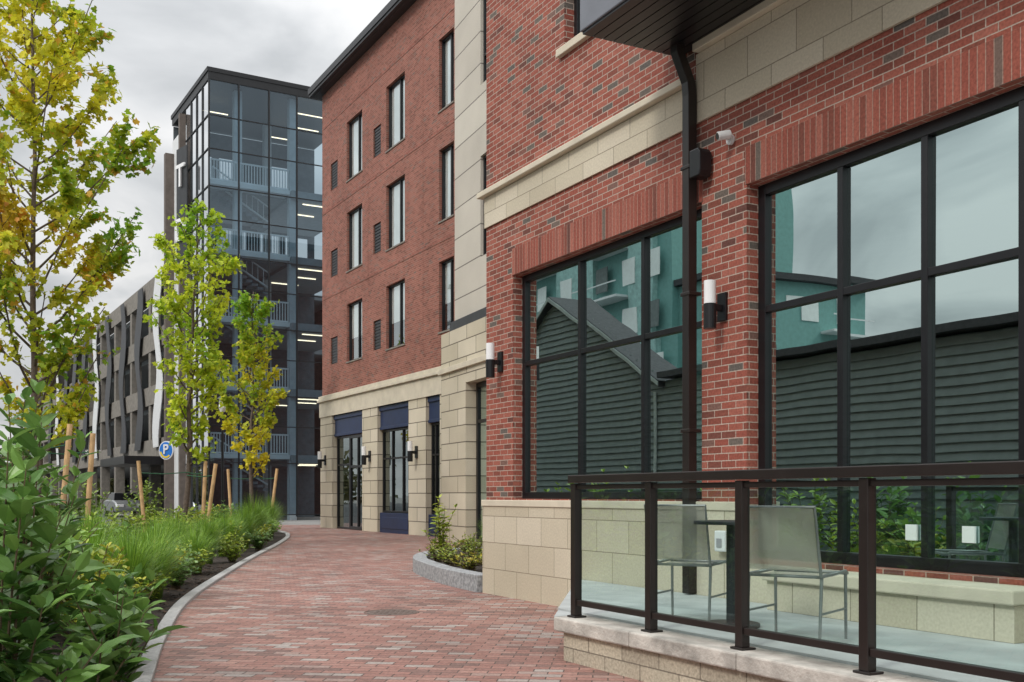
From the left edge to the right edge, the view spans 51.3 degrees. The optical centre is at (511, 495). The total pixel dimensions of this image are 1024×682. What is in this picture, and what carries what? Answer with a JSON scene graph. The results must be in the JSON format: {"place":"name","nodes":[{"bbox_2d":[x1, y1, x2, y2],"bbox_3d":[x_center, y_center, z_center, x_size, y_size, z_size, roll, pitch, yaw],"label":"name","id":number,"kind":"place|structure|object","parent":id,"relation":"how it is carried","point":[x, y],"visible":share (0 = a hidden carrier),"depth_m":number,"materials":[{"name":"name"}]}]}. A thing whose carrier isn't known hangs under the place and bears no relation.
{"place":"outdoors","nodes":[
{"label":"outdoors","id":0,"kind":"place"},
{"bbox_2d":[73,498,142,555],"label":"ornamental grass","id":1,"kind":"object","parent":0,"point":[96,521],"depth_m":14.12,"materials":[{"name":"green plant"}]},
{"bbox_2d":[73,511,179,532],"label":"road","id":2,"kind":"structure","parent":0,"point":[117,516],"depth_m":60.55,"materials":[{"name":"grey asphalt"}]},
{"bbox_2d":[103,493,144,516],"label":"parked car","id":3,"kind":"object","parent":2,"relation":"on","point":[119,500],"visible":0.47,"depth_m":64.88,"materials":[{"name":"silver metal"}]},
{"bbox_2d":[4,532,285,681],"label":"planting bed","id":4,"kind":"object","parent":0,"point":[219,560],"visible":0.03,"depth_m":14.91,"materials":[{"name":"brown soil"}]},
{"bbox_2d":[0,386,50,650],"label":"broadleaf shrub","id":5,"kind":"object","parent":4,"relation":"on","point":[27,391],"visible":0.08,"depth_m":7.99,"materials":[{"name":"green plant"}]},
{"bbox_2d":[2,444,74,649],"bbox_3d":[-4.159,0.405,8.988,0.761,1.796,0.889,0,0,22],"label":"broadleaf shrub","id":6,"kind":"object","parent":4,"relation":"on","point":[44,493],"visible":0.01,"depth_m":9.24,"materials":[{"name":"green plant"}]},
{"bbox_2d":[0,427,82,681],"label":"broadleaf shrub","id":7,"kind":"object","parent":4,"relation":"on","point":[17,650],"visible":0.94,"depth_m":5.62,"materials":[{"name":"green plant"}]},
{"bbox_2d":[0,379,100,650],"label":"broadleaf shrub","id":8,"kind":"object","parent":4,"relation":"on","point":[47,419],"visible":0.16,"depth_m":7.61,"materials":[{"name":"green plant"}]},
{"bbox_2d":[0,393,106,671],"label":"broadleaf shrub","id":9,"kind":"object","parent":4,"relation":"on","point":[66,570],"visible":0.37,"depth_m":6.46,"materials":[{"name":"green plant"}]},
{"bbox_2d":[40,424,72,503],"bbox_3d":[-9.693,-0.025,22.305,0.297,2.860,2.147,0,0,-41],"label":"tree stake","id":10,"kind":"object","parent":4,"relation":"on","point":[67,445],"visible":0.56,"depth_m":21.56,"materials":[{"name":"brown wood"}]},
{"bbox_2d":[0,632,129,681],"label":"broadleaf shrub","id":11,"kind":"object","parent":4,"relation":"on","point":[74,663],"visible":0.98,"depth_m":5.52,"materials":[{"name":"green plant"}]},
{"bbox_2d":[48,433,95,524],"bbox_3d":[-9.521,0.050,22.630,1.925,2.707,0.200,0,0,31],"label":"tree stake","id":12,"kind":"object","parent":4,"relation":"on","point":[90,469],"visible":0.56,"depth_m":22.16,"materials":[{"name":"brown wood"}]},
{"bbox_2d":[0,0,161,496],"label":"street tree","id":13,"kind":"object","parent":4,"relation":"on","point":[99,266],"visible":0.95,"depth_m":23.02,"materials":[{"name":"green plant"}]},
{"bbox_2d":[60,522,101,556],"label":"leafy perennial","id":14,"kind":"object","parent":4,"relation":"on","point":[82,535],"visible":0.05,"depth_m":10.10,"materials":[{"name":"green plant"}]},
{"bbox_2d":[70,481,109,529],"bbox_3d":[-11.343,0.380,28.625,1.107,1.846,0.933,0,0,22],"label":"loose shrub","id":15,"kind":"object","parent":4,"relation":"on","point":[84,494],"visible":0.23,"depth_m":28.54,"materials":[{"name":"green plant"}]},
{"bbox_2d":[43,542,138,621],"bbox_3d":[-3.942,0.868,9.780,1.046,0.874,1.317,0,0,-37],"label":"leafy perennial","id":16,"kind":"object","parent":4,"relation":"on","point":[111,561],"visible":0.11,"depth_m":9.78,"materials":[{"name":"green plant"}]},
{"bbox_2d":[49,543,155,633],"bbox_3d":[-3.279,0.838,8.620,0.714,0.935,0.973,0,0,0],"label":"broadleaf shrub","id":17,"kind":"object","parent":4,"relation":"on","point":[129,581],"visible":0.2,"depth_m":8.69,"materials":[{"name":"green plant"}]},
{"bbox_2d":[60,567,168,667],"bbox_3d":[-2.824,0.898,7.415,0.672,0.812,0.651,0,0,33],"label":"broadleaf shrub","id":18,"kind":"object","parent":4,"relation":"on","point":[112,581],"visible":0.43,"depth_m":7.39,"materials":[{"name":"green plant"}]},
{"bbox_2d":[72,522,158,567],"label":"ornamental grass","id":19,"kind":"object","parent":4,"relation":"on","point":[96,540],"depth_m":12.30,"materials":[{"name":"green plant"}]},
{"bbox_2d":[80,516,153,554],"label":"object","id":20,"kind":"object","parent":4,"relation":"on","point":[123,528],"visible":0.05,"depth_m":17.33,"materials":[{"name":"green plant"}]},
{"bbox_2d":[53,582,186,681],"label":"broadleaf shrub","id":21,"kind":"object","parent":4,"relation":"on","point":[115,670],"visible":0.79,"depth_m":6.58,"materials":[{"name":"green plant"}]},
{"bbox_2d":[71,597,170,651],"bbox_3d":[-2.957,1.031,8.050,0.701,0.549,0.526,0,0,39],"label":"broadleaf shrub","id":22,"kind":"object","parent":4,"relation":"on","point":[135,611],"visible":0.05,"depth_m":8.07,"materials":[{"name":"green plant"}]},
{"bbox_2d":[97,506,150,541],"bbox_3d":[-9.125,0.763,25.105,1.368,1.084,1.450,0,0,-17],"label":"leafy perennial","id":23,"kind":"object","parent":4,"relation":"on","point":[127,519],"visible":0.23,"depth_m":24.92,"materials":[{"name":"green plant"}]},
{"bbox_2d":[92,509,184,595],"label":"ornamental grass","id":24,"kind":"object","parent":4,"relation":"on","point":[133,558],"depth_m":11.90,"materials":[{"name":"green plant"}]},
{"bbox_2d":[115,565,164,595],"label":"leafy perennial","id":25,"kind":"object","parent":4,"relation":"on","point":[156,575],"visible":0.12,"depth_m":12.01,"materials":[{"name":"green plant"}]},
{"bbox_2d":[123,478,165,520],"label":"loose shrub","id":26,"kind":"object","parent":4,"relation":"on","point":[146,498],"visible":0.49,"depth_m":33.51,"materials":[{"name":"green plant"}]},
{"bbox_2d":[122,504,168,531],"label":"leafy perennial","id":27,"kind":"object","parent":4,"relation":"on","point":[148,513],"visible":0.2,"depth_m":30.87,"materials":[{"name":"green plant"}]},
{"bbox_2d":[100,517,205,599],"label":"ornamental grass","id":28,"kind":"object","parent":4,"relation":"on","point":[166,564],"depth_m":13.24,"materials":[{"name":"green plant"}]},
{"bbox_2d":[146,565,175,600],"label":"leafy perennial","id":29,"kind":"object","parent":4,"relation":"on","point":[154,592],"visible":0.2,"depth_m":12.99,"materials":[{"name":"green plant"}]},
{"bbox_2d":[136,461,186,532],"bbox_3d":[-10.096,0.200,30.745,1.385,2.410,0.170,0,0,-16],"label":"tree stake","id":30,"kind":"object","parent":4,"relation":"on","point":[139,472],"visible":0.81,"depth_m":30.56,"materials":[{"name":"brown wood"}]},
{"bbox_2d":[147,506,194,531],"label":"leafy perennial","id":31,"kind":"object","parent":4,"relation":"on","point":[189,514],"visible":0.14,"depth_m":24.06,"materials":[{"name":"green plant"}]},
{"bbox_2d":[146,505,206,551],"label":"ornamental grass","id":32,"kind":"object","parent":4,"relation":"on","point":[177,520],"depth_m":18.48,"materials":[{"name":"green plant"}]},
{"bbox_2d":[167,548,198,589],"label":"leafy perennial","id":33,"kind":"object","parent":4,"relation":"on","point":[177,583],"visible":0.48,"depth_m":14.54,"materials":[{"name":"green plant"}]},
{"bbox_2d":[142,198,246,515],"bbox_3d":[-9.236,-3.671,31.031,2.998,9.956,2.822,0,0,32],"label":"street tree","id":34,"kind":"object","parent":4,"relation":"on","point":[211,382],"visible":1,"depth_m":30.96,"materials":[{"name":"green plant"}]},
{"bbox_2d":[172,502,216,523],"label":"leafy perennial","id":35,"kind":"object","parent":4,"relation":"on","point":[191,511],"visible":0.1,"depth_m":33.09,"materials":[{"name":"green plant"}]},
{"bbox_2d":[187,461,206,518],"bbox_3d":[-9.134,0.200,30.862,0.687,2.405,0.135,0,0,15],"label":"tree stake","id":36,"kind":"object","parent":4,"relation":"on","point":[204,473],"visible":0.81,"depth_m":30.76,"materials":[{"name":"brown wood"}]},
{"bbox_2d":[181,540,216,575],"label":"leafy perennial","id":37,"kind":"object","parent":4,"relation":"on","point":[200,556],"visible":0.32,"depth_m":17.17,"materials":[{"name":"green plant"}]},
{"bbox_2d":[186,463,217,517],"bbox_3d":[-8.949,0.250,30.389,1.557,2.315,0.313,0,0,40],"label":"tree stake","id":38,"kind":"object","parent":4,"relation":"on","point":[213,475],"visible":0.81,"depth_m":29.96,"materials":[{"name":"brown wood"}]},
{"bbox_2d":[195,500,237,523],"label":"leafy perennial","id":39,"kind":"object","parent":4,"relation":"on","point":[222,509],"visible":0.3,"depth_m":36.43,"materials":[{"name":"green plant"}]},
{"bbox_2d":[201,507,249,556],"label":"ornamental grass","id":40,"kind":"object","parent":4,"relation":"on","point":[227,526],"depth_m":22.46,"materials":[{"name":"green plant"}]},
{"bbox_2d":[216,521,249,556],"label":"leafy perennial","id":41,"kind":"object","parent":4,"relation":"on","point":[229,537],"visible":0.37,"depth_m":22.42,"materials":[{"name":"green plant"}]},
{"bbox_2d":[217,532,254,561],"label":"leafy perennial","id":42,"kind":"object","parent":4,"relation":"on","point":[231,554],"visible":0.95,"depth_m":20.54,"materials":[{"name":"green plant"}]},
{"bbox_2d":[227,469,256,515],"bbox_3d":[-10.127,0.200,40.000,1.156,2.407,0.105,0,0,0],"label":"tree stake","id":43,"kind":"object","parent":4,"relation":"on","point":[229,486],"visible":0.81,"depth_m":39.96,"materials":[{"name":"brown wood"}]},
{"bbox_2d":[208,290,290,504],"bbox_3d":[-9.752,-3.149,39.715,2.561,8.942,2.743,0,0,43],"label":"street tree","id":44,"kind":"object","parent":4,"relation":"on","point":[244,353],"visible":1,"depth_m":39.66,"materials":[{"name":"green plant"}]},
{"bbox_2d":[243,529,272,550],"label":"leafy perennial","id":45,"kind":"object","parent":4,"relation":"on","point":[258,544],"visible":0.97,"depth_m":24.75,"materials":[{"name":"green plant"}]},
{"bbox_2d":[261,520,281,540],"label":"leafy perennial","id":46,"kind":"object","parent":4,"relation":"on","point":[274,526],"visible":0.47,"depth_m":29.98,"materials":[{"name":"green plant"}]},
{"bbox_2d":[126,508,191,559],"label":"ornamental grass","id":47,"kind":"object","parent":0,"point":[157,527],"depth_m":14.99,"materials":[{"name":"green plant"}]},
{"bbox_2d":[159,441,173,459],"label":"parking sign","id":48,"kind":"object","parent":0,"point":[166,450],"visible":0.98,"depth_m":49.23,"materials":[{"name":"blue metal"}]},
{"bbox_2d":[33,505,319,524],"bbox_3d":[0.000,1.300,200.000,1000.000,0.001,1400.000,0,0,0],"label":"ground","id":49,"kind":"structure","parent":0,"point":[314,520],"depth_m":55.84,"materials":[{"name":"concrete"}]},
{"bbox_2d":[0,440,127,506],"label":"distant trees","id":50,"kind":"object","parent":49,"relation":"on","point":[98,481],"visible":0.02,"depth_m":128.54,"materials":[{"name":"green plant"}]},
{"bbox_2d":[164,66,321,519],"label":"stair tower","id":51,"kind":"structure","parent":49,"relation":"on","point":[247,198],"depth_m":57.26,"materials":[{"name":"grey glass"}]},
{"bbox_2d":[308,0,454,536],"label":"long brick building","id":52,"kind":"structure","parent":49,"relation":"on","point":[382,87],"depth_m":37.25,"materials":[{"name":"red brick"}]},
{"bbox_2d":[337,436,348,528],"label":"door","id":53,"kind":"structure","parent":52,"relation":"in","point":[342,442],"depth_m":41.51,"materials":[{"name":"black glass"}]},
{"bbox_2d":[346,299,361,363],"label":"window","id":54,"kind":"structure","parent":52,"relation":"in","point":[355,309],"depth_m":40.45,"materials":[{"name":"black metal"}]},
{"bbox_2d":[346,205,361,272],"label":"window","id":55,"kind":"structure","parent":52,"relation":"in","point":[355,217],"depth_m":40.49,"materials":[{"name":"black metal"}]},
{"bbox_2d":[346,112,361,182],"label":"window","id":56,"kind":"structure","parent":52,"relation":"in","point":[355,126],"depth_m":40.49,"materials":[{"name":"glass"}]},
{"bbox_2d":[349,434,361,529],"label":"door","id":57,"kind":"structure","parent":52,"relation":"in","point":[355,441],"depth_m":40.29,"materials":[{"name":"black metal"}]},
{"bbox_2d":[361,446,370,464],"bbox_3d":[-5.246,-1.435,38.285,0.324,0.660,0.180,0,0,-29],"label":"wall sconce","id":58,"kind":"object","parent":52,"relation":"attached to","point":[364,456],"depth_m":38.19,"materials":[{"name":"black metal"}]},
{"bbox_2d":[385,280,404,350],"bbox_3d":[-3.916,-6.174,36.543,0.235,2.248,1.729,0,0,-29],"label":"window","id":59,"kind":"structure","parent":52,"relation":"in","point":[396,291],"depth_m":36.84,"materials":[{"name":"black metal"}]},
{"bbox_2d":[385,176,404,251],"bbox_3d":[-3.916,-9.649,36.543,0.235,2.298,1.729,0,0,-29],"label":"window","id":60,"kind":"structure","parent":52,"relation":"in","point":[396,190],"depth_m":36.84,"materials":[{"name":"black metal"}]},
{"bbox_2d":[385,74,404,153],"bbox_3d":[-3.916,-13.099,36.543,0.235,2.298,1.729,0,0,-29],"label":"window","id":61,"kind":"structure","parent":52,"relation":"in","point":[397,90],"depth_m":36.84,"materials":[{"name":"glass"}]},
{"bbox_2d":[383,427,407,512],"bbox_3d":[-3.892,-0.860,36.617,0.092,2.880,2.732,0,0,-29],"label":"window","id":62,"kind":"structure","parent":52,"relation":"in","point":[395,441],"depth_m":36.88,"materials":[{"name":"glass"}]},
{"bbox_2d":[407,441,417,461],"bbox_3d":[-3.235,-1.435,34.596,0.324,0.660,0.180,0,0,-29],"label":"wall sconce","id":63,"kind":"object","parent":52,"relation":"attached to","point":[410,452],"depth_m":34.50,"materials":[{"name":"black metal"}]},
{"bbox_2d":[431,423,439,513],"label":"window","id":64,"kind":"structure","parent":52,"relation":"in","point":[435,427],"depth_m":33.82,"materials":[{"name":"black glass"}]},
{"bbox_2d":[438,257,453,333],"bbox_3d":[-1.949,-6.174,32.931,0.235,2.248,1.145,0,0,-29],"label":"window","id":65,"kind":"structure","parent":52,"relation":"in","point":[449,263],"depth_m":33.22,"materials":[{"name":"black metal"}]},
{"bbox_2d":[438,143,453,223],"bbox_3d":[-1.949,-9.649,32.931,0.235,2.298,1.145,0,0,-29],"label":"window","id":66,"kind":"structure","parent":52,"relation":"in","point":[449,151],"depth_m":33.22,"materials":[{"name":"glass"}]},
{"bbox_2d":[438,31,453,113],"bbox_3d":[-1.949,-13.099,32.931,0.235,2.298,1.145,0,0,-29],"label":"window","id":67,"kind":"structure","parent":52,"relation":"in","point":[449,40],"depth_m":33.22,"materials":[{"name":"black metal"}]},
{"bbox_2d":[477,0,1023,606],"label":"brick building","id":68,"kind":"structure","parent":49,"relation":"on","point":[843,224],"depth_m":9.55,"materials":[{"name":"red brick"}]},
{"bbox_2d":[486,343,502,377],"bbox_3d":[-0.235,-1.740,13.747,0.216,0.440,0.120,0,0,-28],"label":"wall sconce","id":69,"kind":"object","parent":68,"relation":"attached to","point":[491,362],"depth_m":13.69,"materials":[{"name":"black metal"}]},
{"bbox_2d":[574,0,579,36],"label":"window","id":70,"kind":"structure","parent":68,"relation":"in","point":[576,2],"depth_m":12.40,"materials":[{"name":"black metal"}]},
{"bbox_2d":[522,208,701,499],"bbox_3d":[1.056,-1.375,11.902,0.077,2.826,3.819,0,0,-28],"label":"window","id":71,"kind":"structure","parent":68,"relation":"in","point":[602,326],"depth_m":11.88,"materials":[{"name":"glass"}]},
{"bbox_2d":[690,148,710,179],"bbox_3d":[1.778,-3.110,10.000,0.168,0.260,0.160,0,0,-28],"label":"wall speaker","id":72,"kind":"object","parent":68,"relation":"attached to","point":[700,163],"depth_m":9.94,"materials":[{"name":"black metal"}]},
{"bbox_2d":[704,279,727,329],"bbox_3d":[1.858,-1.750,9.798,0.216,0.440,0.120,0,0,-28],"label":"wall sconce","id":73,"kind":"object","parent":68,"relation":"attached to","point":[712,307],"depth_m":9.74,"materials":[{"name":"black metal"}]},
{"bbox_2d":[715,530,725,551],"bbox_3d":[1.919,0.415,9.736,0.086,0.190,0.150,0,0,-28],"label":"outlet box","id":74,"kind":"object","parent":68,"relation":"attached to","point":[720,540],"visible":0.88,"depth_m":9.70,"materials":[{"name":"white paint"}]},
{"bbox_2d":[716,130,734,144],"bbox_3d":[1.935,-3.262,9.687,0.183,0.113,0.131,0,0,-28],"label":"security camera","id":75,"kind":"object","parent":68,"relation":"attached to","point":[728,136],"visible":1,"depth_m":9.65,"materials":[{"name":"white paint"}]},
{"bbox_2d":[758,86,1023,577],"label":"window","id":76,"kind":"structure","parent":68,"relation":"in","point":[891,269],"depth_m":8.20,"materials":[{"name":"glass"}]},
{"bbox_2d":[34,271,321,516],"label":"parking garage","id":77,"kind":"structure","parent":0,"point":[123,419],"depth_m":73.60,"materials":[{"name":"concrete"}]},
{"bbox_2d":[0,0,389,491],"label":"sky","id":78,"kind":"structure","parent":0,"point":[159,49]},
{"bbox_2d":[170,524,225,573],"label":"ornamental grass","id":79,"kind":"object","parent":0,"point":[203,544],"depth_m":17.52,"materials":[{"name":"green plant"}]},
{"bbox_2d":[184,509,236,563],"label":"ornamental grass","id":80,"kind":"object","parent":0,"point":[207,528],"depth_m":19.99,"materials":[{"name":"green plant"}]},
{"bbox_2d":[223,508,251,549],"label":"ornamental grass","id":81,"kind":"object","parent":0,"point":[241,533],"depth_m":24.15,"materials":[{"name":"green plant"}]},
{"bbox_2d":[214,501,268,548],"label":"ornamental grass","id":82,"kind":"object","parent":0,"point":[251,526],"depth_m":25.67,"materials":[{"name":"green plant"}]},
{"bbox_2d":[228,493,281,543],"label":"ornamental grass","id":83,"kind":"object","parent":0,"point":[254,510],"depth_m":28.23,"materials":[{"name":"green plant"}]},
{"bbox_2d":[246,495,286,535],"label":"ornamental grass","id":84,"kind":"object","parent":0,"point":[274,513],"depth_m":33.30,"materials":[{"name":"green plant"}]},
{"bbox_2d":[153,525,642,681],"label":"brick path","id":85,"kind":"structure","parent":0,"point":[298,603],"depth_m":10.53,"materials":[{"name":"red brick"}]},
{"bbox_2d":[132,530,289,681],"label":"kerb","id":86,"kind":"structure","parent":85,"relation":"on","point":[170,618],"depth_m":11.36,"materials":[{"name":"concrete"}]},
{"bbox_2d":[217,397,225,511],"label":"street lamp","id":87,"kind":"object","parent":85,"relation":"on","point":[222,409],"visible":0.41,"depth_m":41.95,"materials":[{"name":"black metal"}]},
{"bbox_2d":[364,609,419,615],"bbox_3d":[-1.329,1.293,11.800,0.617,0.017,0.617,0,0,0],"label":"manhole cover","id":88,"kind":"object","parent":85,"relation":"on","point":[388,612],"visible":0.98,"depth_m":11.77,"materials":[{"name":"metal"}]},
{"bbox_2d":[413,547,482,591],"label":"planter kerb","id":89,"kind":"structure","parent":85,"relation":"on","point":[424,566],"depth_m":15.48,"materials":[{"name":"stone"}]},
{"bbox_2d":[428,551,482,572],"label":"planter soil","id":90,"kind":"structure","parent":89,"relation":"in","point":[479,568],"depth_m":16.87,"materials":[{"name":"brown soil"}]},
{"bbox_2d":[419,538,456,561],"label":"flowering perennial","id":91,"kind":"object","parent":90,"relation":"on","point":[432,550],"visible":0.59,"depth_m":18.06,"materials":[{"name":"green plant"}]},
{"bbox_2d":[422,494,456,558],"bbox_3d":[-1.270,0.548,18.876,0.545,1.149,0.467,0,0,-44],"label":"young shrub","id":92,"kind":"object","parent":90,"relation":"on","point":[440,537],"visible":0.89,"depth_m":18.89,"materials":[{"name":"green plant"}]},
{"bbox_2d":[427,545,472,566],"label":"flowering perennial","id":93,"kind":"object","parent":90,"relation":"on","point":[446,554],"visible":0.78,"depth_m":16.88,"materials":[{"name":"green plant"}]},
{"bbox_2d":[443,549,482,570],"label":"flowering perennial","id":94,"kind":"object","parent":90,"relation":"on","point":[470,564],"visible":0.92,"depth_m":15.83,"materials":[{"name":"green plant"}]},
{"bbox_2d":[457,535,482,557],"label":"flowering perennial","id":95,"kind":"object","parent":90,"relation":"on","point":[471,543],"visible":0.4,"depth_m":18.61,"materials":[{"name":"green plant"}]},
{"bbox_2d":[554,580,1023,681],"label":"terrace","id":96,"kind":"structure","parent":85,"relation":"on","point":[621,644],"depth_m":7.11,"materials":[{"name":"stone"}]},
{"bbox_2d":[644,504,725,620],"bbox_3d":[1.326,0.502,8.023,0.484,0.878,0.628,0,0,29],"label":"patio chair","id":97,"kind":"object","parent":96,"relation":"on","point":[683,540],"visible":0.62,"depth_m":7.78,"materials":[{"name":"grey"}]},
{"bbox_2d":[694,520,759,628],"bbox_3d":[1.577,0.560,7.659,0.540,0.760,0.540,0,0,-28],"label":"patio table","id":98,"kind":"object","parent":96,"relation":"on","point":[730,571],"visible":0.56,"depth_m":7.62,"materials":[{"name":"black metal"}]},
{"bbox_2d":[567,460,1023,681],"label":"terrace railing","id":99,"kind":"object","parent":96,"relation":"on","point":[867,651],"visible":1,"depth_m":6.29,"materials":[{"name":"brown metal"}]},
{"bbox_2d":[750,505,848,638],"bbox_3d":[1.832,0.502,6.915,0.504,0.879,0.628,0,0,36],"label":"patio chair","id":100,"kind":"object","parent":96,"relation":"on","point":[784,540],"visible":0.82,"depth_m":6.70,"materials":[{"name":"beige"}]},
{"bbox_2d":[761,570,1023,643],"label":"stone bench","id":101,"kind":"object","parent":96,"relation":"on","point":[987,611],"visible":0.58,"depth_m":7.39,"materials":[{"name":"beige stone"}]},
{"bbox_2d":[438,0,485,542],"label":"stone building","id":102,"kind":"structure","parent":0,"point":[462,372],"depth_m":29.16,"materials":[{"name":"beige stone"}]},
{"bbox_2d":[476,381,485,542],"bbox_3d":[-0.314,-0.875,27.401,0.092,4.310,3.180,0,0,-23],"label":"door","id":103,"kind":"structure","parent":102,"relation":"in","point":[480,387],"depth_m":28.68,"materials":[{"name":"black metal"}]},
{"bbox_2d":[483,155,485,254],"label":"window","id":104,"kind":"structure","parent":102,"relation":"in","point":[484,158],"depth_m":28.58,"materials":[{"name":"black metal"}]},
{"bbox_2d":[483,0,485,82],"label":"window","id":105,"kind":"structure","parent":102,"relation":"in","point":[484,1],"depth_m":28.58,"materials":[{"name":"black metal"}]},
{"bbox_2d":[905,524,917,540],"bbox_3d":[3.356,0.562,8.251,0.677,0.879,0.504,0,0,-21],"label":"outlet box","id":106,"kind":"object","parent":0,"point":[911,531],"visible":0.16,"depth_m":8.12,"materials":[{"name":"white plastic"}]},
{"bbox_2d":[962,526,975,542],"bbox_3d":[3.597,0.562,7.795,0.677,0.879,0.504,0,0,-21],"label":"outlet box","id":107,"kind":"object","parent":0,"point":[968,534],"visible":0.11,"depth_m":7.67,"materials":[{"name":"white plastic"}]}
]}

